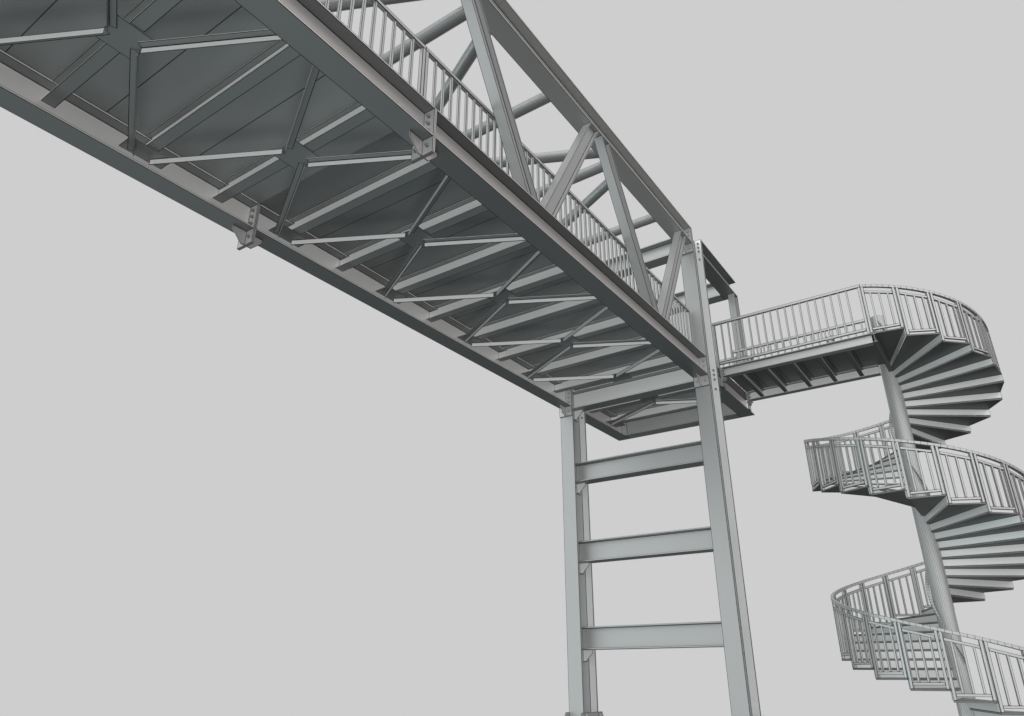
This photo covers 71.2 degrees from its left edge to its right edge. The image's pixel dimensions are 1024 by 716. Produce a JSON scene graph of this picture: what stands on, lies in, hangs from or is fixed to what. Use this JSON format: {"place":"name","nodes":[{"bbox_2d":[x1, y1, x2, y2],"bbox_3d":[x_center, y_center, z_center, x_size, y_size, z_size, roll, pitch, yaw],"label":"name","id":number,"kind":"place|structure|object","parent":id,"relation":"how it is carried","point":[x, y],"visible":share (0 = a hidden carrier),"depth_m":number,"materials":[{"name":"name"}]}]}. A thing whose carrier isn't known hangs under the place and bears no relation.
{"place":"outdoors","nodes":[
{"label":"outdoors","id":0,"kind":"place"},
{"bbox_2d":[0,0,1023,715],"label":"sky","id":1,"kind":"structure","parent":0,"point":[233,483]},
{"bbox_2d":[561,228,760,715],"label":"support frame","id":2,"kind":"object","parent":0,"point":[729,632],"visible":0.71,"depth_m":13.44,"materials":[{"name":"paint"}]},
{"bbox_2d":[239,0,709,417],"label":"bridge span","id":3,"kind":"object","parent":2,"relation":"attached to","point":[459,241],"visible":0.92,"depth_m":10.61,"materials":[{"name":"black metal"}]},
{"bbox_2d":[0,0,435,249],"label":"bridge span","id":4,"kind":"object","parent":3,"relation":"attached to","point":[231,115],"visible":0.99,"depth_m":7.37,"materials":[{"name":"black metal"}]},
{"bbox_2d":[325,0,425,94],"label":"railing","id":5,"kind":"object","parent":4,"relation":"on","point":[390,15],"visible":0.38,"depth_m":7.72,"materials":[{"name":"metal"}]},
{"bbox_2d":[423,47,692,342],"bbox_3d":[1.243,-1.797,10.998,0.050,1.018,7.884,-16,-28,31],"label":"railing","id":6,"kind":"object","parent":3,"relation":"on","point":[473,97],"visible":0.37,"depth_m":10.21,"materials":[{"name":"metal"}]},
{"bbox_2d":[573,240,754,440],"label":"landing platform","id":7,"kind":"structure","parent":2,"relation":"attached to","point":[668,412],"depth_m":16.20,"materials":[{"name":"black metal"}]},
{"bbox_2d":[719,333,893,410],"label":"walkway","id":8,"kind":"structure","parent":7,"relation":"attached to","point":[864,356],"depth_m":14.06,"materials":[{"name":"grey metal"}]},
{"bbox_2d":[712,285,869,367],"bbox_3d":[5.263,-0.563,13.742,2.811,1.010,0.094,-16,-28,31],"label":"railing","id":9,"kind":"object","parent":8,"relation":"on","point":[830,338],"visible":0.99,"depth_m":13.72,"materials":[{"name":"metal"}]},
{"bbox_2d":[731,319,869,389],"bbox_3d":[6.041,-0.010,14.983,2.845,1.010,0.094,-16,-28,31],"label":"railing","id":10,"kind":"object","parent":8,"relation":"on","point":[817,332],"visible":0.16,"depth_m":15.08,"materials":[{"name":"metal"}]},
{"bbox_2d":[716,356,739,385],"bbox_3d":[3.887,0.762,16.724,2.865,1.003,0.050,-16,-28,31],"label":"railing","id":11,"kind":"object","parent":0,"point":[722,360],"visible":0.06,"depth_m":16.23,"materials":[{"name":"metal"}]},
{"bbox_2d":[804,284,1023,715],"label":"spiral staircase","id":12,"kind":"structure","parent":0,"point":[923,649],"depth_m":12.52,"materials":[{"name":"metal"}]}
]}

